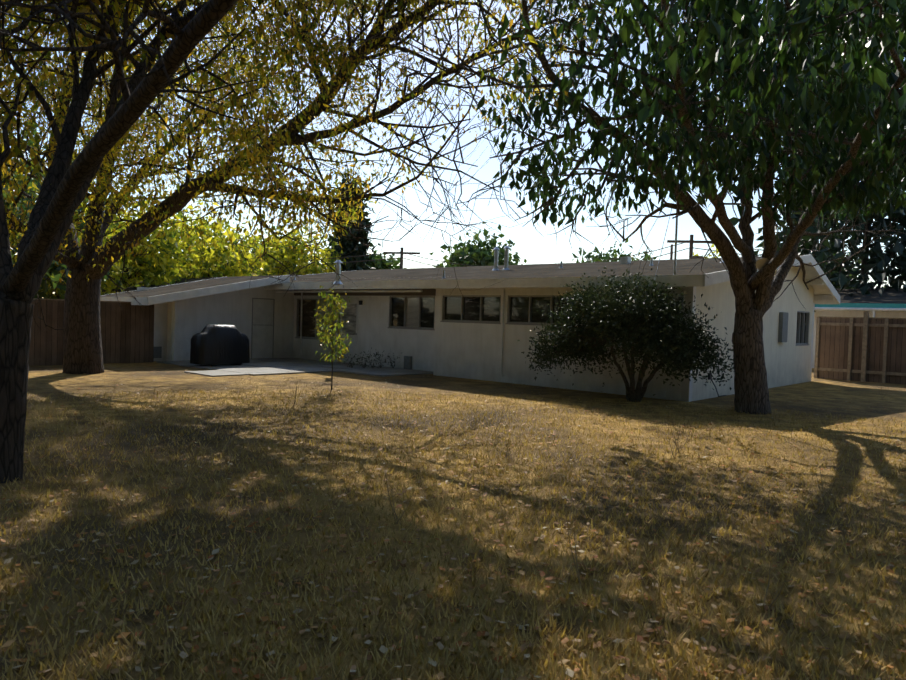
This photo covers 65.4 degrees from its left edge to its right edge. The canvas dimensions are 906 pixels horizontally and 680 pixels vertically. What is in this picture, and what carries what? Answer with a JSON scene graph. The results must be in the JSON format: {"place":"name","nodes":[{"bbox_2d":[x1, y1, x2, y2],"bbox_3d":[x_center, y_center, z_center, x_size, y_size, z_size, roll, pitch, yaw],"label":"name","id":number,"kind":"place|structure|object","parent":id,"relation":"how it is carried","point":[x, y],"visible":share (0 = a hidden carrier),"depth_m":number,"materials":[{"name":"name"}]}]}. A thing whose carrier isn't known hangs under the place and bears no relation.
{"place":"outdoors","nodes":[
{"label":"outdoors","id":0,"kind":"place"},
{"bbox_2d":[156,358,432,376],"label":"patio","id":1,"kind":"structure","parent":0,"point":[263,366],"depth_m":19.96,"materials":[{"name":"concrete"}]},
{"bbox_2d":[190,325,249,365],"bbox_3d":[-6.684,0.144,20.274,0.736,1.160,1.550,3,2,38],"label":"covered grill","id":2,"kind":"object","parent":1,"relation":"on","point":[219,344],"visible":1,"depth_m":19.91,"materials":[{"name":"black fabric"}]},
{"bbox_2d":[340,348,399,367],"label":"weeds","id":3,"kind":"object","parent":1,"relation":"on","point":[380,366],"visible":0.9,"depth_m":20.75,"materials":[{"name":"green plant"}]},
{"bbox_2d":[0,361,905,679],"bbox_3d":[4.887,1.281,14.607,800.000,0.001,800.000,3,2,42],"label":"ground","id":4,"kind":"structure","parent":0,"point":[814,397],"depth_m":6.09,"materials":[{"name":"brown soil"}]},
{"bbox_2d":[1,110,81,288],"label":"tree","id":5,"kind":"object","parent":4,"relation":"on","point":[57,276],"visible":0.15,"depth_m":24.27,"materials":[{"name":"green plant"}]},
{"bbox_2d":[2,129,144,298],"bbox_3d":[-19.458,-4.662,30.310,10.297,9.465,8.942,2,2,-3],"label":"tree","id":6,"kind":"object","parent":4,"relation":"on","point":[56,270],"visible":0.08,"depth_m":30.43,"materials":[{"name":"green plant"}]},
{"bbox_2d":[14,181,149,298],"bbox_3d":[-18.593,-3.736,32.981,8.135,7.908,6.824,1,2,-23],"label":"tree","id":7,"kind":"object","parent":4,"relation":"on","point":[107,284],"visible":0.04,"depth_m":33.10,"materials":[{"name":"green plant"}]},
{"bbox_2d":[29,298,153,365],"bbox_3d":[-17.517,-0.176,11.510,0.130,1.785,25.695,3,2,42],"label":"fence","id":8,"kind":"object","parent":4,"relation":"on","point":[127,335],"visible":0.45,"depth_m":20.12,"materials":[{"name":"brown wood"}]},
{"bbox_2d":[86,181,213,294],"bbox_3d":[-17.491,-4.268,37.609,9.400,8.336,8.316,3,2,42],"label":"tree","id":9,"kind":"object","parent":4,"relation":"on","point":[147,269],"visible":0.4,"depth_m":36.97,"materials":[{"name":"green plant"}]},
{"bbox_2d":[101,275,297,293],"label":"roof","id":10,"kind":"structure","parent":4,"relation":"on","point":[182,281],"depth_m":37.59,"materials":[{"name":"paint"}]},
{"bbox_2d":[158,196,287,280],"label":"tree","id":11,"kind":"object","parent":4,"relation":"on","point":[217,264],"visible":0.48,"depth_m":42.10,"materials":[{"name":"green plant"}]},
{"bbox_2d":[222,228,307,275],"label":"tree","id":12,"kind":"object","parent":4,"relation":"on","point":[255,249],"depth_m":57.54,"materials":[{"name":"green plant"}]},
{"bbox_2d":[239,218,352,275],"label":"tree","id":13,"kind":"object","parent":4,"relation":"on","point":[290,262],"visible":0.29,"depth_m":47.25,"materials":[{"name":"green plant"}]},
{"bbox_2d":[0,0,650,483],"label":"tree","id":14,"kind":"object","parent":4,"relation":"on","point":[62,194],"visible":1,"depth_m":7.17,"materials":[{"name":"plant"}]},
{"bbox_2d":[313,286,351,389],"bbox_3d":[-2.522,-0.054,14.876,0.829,2.214,0.861,2,2,-4],"label":"sapling wood","id":15,"kind":"object","parent":4,"relation":"on","point":[333,316],"visible":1,"depth_m":14.80,"materials":[{"name":"green plant"}]},
{"bbox_2d":[0,0,679,373],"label":"tree","id":16,"kind":"object","parent":4,"relation":"on","point":[88,260],"visible":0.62,"depth_m":14.12,"materials":[{"name":"yellow plant"}]},
{"bbox_2d":[325,172,390,271],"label":"conifer wood","id":17,"kind":"object","parent":4,"relation":"on","point":[348,245],"visible":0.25,"depth_m":50.47,"materials":[{"name":"green plant"}]},
{"bbox_2d":[365,249,406,269],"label":"tree","id":18,"kind":"object","parent":4,"relation":"on","point":[384,264],"visible":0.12,"depth_m":62.59,"materials":[{"name":"green plant"}]},
{"bbox_2d":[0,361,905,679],"bbox_3d":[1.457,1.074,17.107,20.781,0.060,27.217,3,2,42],"label":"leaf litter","id":19,"kind":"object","parent":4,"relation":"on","point":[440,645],"visible":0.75,"depth_m":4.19,"materials":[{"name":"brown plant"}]},
{"bbox_2d":[429,223,526,267],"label":"tree","id":20,"kind":"object","parent":4,"relation":"on","point":[475,252],"visible":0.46,"depth_m":70.07,"materials":[{"name":"green plant"}]},
{"bbox_2d":[158,380,902,610],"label":"dry weed stalks","id":21,"kind":"object","parent":4,"relation":"on","point":[677,449],"visible":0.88,"depth_m":6.28,"materials":[{"name":"brown plant"}]},
{"bbox_2d":[190,235,889,269],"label":"utility poles","id":22,"kind":"object","parent":4,"relation":"on","point":[691,241],"visible":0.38,"depth_m":43.10,"materials":[{"name":"brown wood"}]},
{"bbox_2d":[301,0,905,414],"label":"tree","id":23,"kind":"object","parent":4,"relation":"on","point":[727,42],"visible":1,"depth_m":9.15,"materials":[{"name":"green plant"}]},
{"bbox_2d":[755,254,768,269],"bbox_3d":[5.576,-1.420,12.869,0.243,0.343,0.628,2,2,3],"label":"stub","id":24,"kind":"object","parent":23,"relation":"on","point":[761,263],"visible":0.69,"depth_m":12.64,"materials":[{"name":"brown wood"}]},
{"bbox_2d":[572,234,656,262],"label":"tree","id":25,"kind":"object","parent":4,"relation":"on","point":[599,257],"visible":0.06,"depth_m":72.54,"materials":[{"name":"green plant"}]},
{"bbox_2d":[517,266,738,401],"bbox_3d":[3.473,-0.106,14.343,4.626,2.750,2.728,3,2,42],"label":"bush","id":26,"kind":"object","parent":4,"relation":"on","point":[612,315],"visible":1,"depth_m":13.82,"materials":[{"name":"green plant"}]},
{"bbox_2d":[693,244,719,257],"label":"tree","id":27,"kind":"object","parent":4,"relation":"on","point":[712,245],"visible":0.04,"depth_m":57.67,"materials":[{"name":"green plant"}]},
{"bbox_2d":[763,227,860,288],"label":"tree","id":28,"kind":"object","parent":4,"relation":"on","point":[853,269],"depth_m":41.17,"materials":[{"name":"green plant"}]},
{"bbox_2d":[729,5,905,311],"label":"tree","id":29,"kind":"object","parent":4,"relation":"on","point":[877,261],"visible":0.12,"depth_m":29.86,"materials":[{"name":"green plant"}]},
{"bbox_2d":[755,48,888,288],"bbox_3d":[19.436,-8.320,38.866,6.211,18.519,6.107,1,2,-24],"label":"tree","id":30,"kind":"object","parent":4,"relation":"on","point":[796,217],"visible":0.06,"depth_m":38.69,"materials":[{"name":"green plant"}]},
{"bbox_2d":[812,288,905,367],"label":"neighbour house","id":31,"kind":"structure","parent":4,"relation":"on","point":[890,303],"depth_m":27.12,"materials":[{"name":"paint"}]},
{"bbox_2d":[814,311,905,384],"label":"fence","id":32,"kind":"object","parent":4,"relation":"on","point":[866,348],"visible":1,"depth_m":21.83,"materials":[{"name":"brown wood"}]},
{"bbox_2d":[0,0,905,293],"label":"sky","id":33,"kind":"structure","parent":0,"point":[530,245],"materials":[{"name":"white"}]},
{"bbox_2d":[137,267,814,401],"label":"house walls","id":34,"kind":"structure","parent":0,"point":[460,337],"depth_m":19.35,"materials":[{"name":"white paint"}]},
{"bbox_2d":[100,254,840,353],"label":"house roof","id":35,"kind":"structure","parent":34,"relation":"on","point":[555,275],"depth_m":20.17,"materials":[{"name":"grey"}]},
{"bbox_2d":[294,179,756,284],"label":"roof vents","id":36,"kind":"object","parent":35,"relation":"on","point":[625,260],"visible":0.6,"depth_m":20.22,"materials":[{"name":"grey metal"}]},
{"bbox_2d":[153,289,787,398],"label":"services wall","id":37,"kind":"structure","parent":34,"relation":"attached to","point":[783,328],"depth_m":18.71,"materials":[{"name":"white paint"}]}
]}

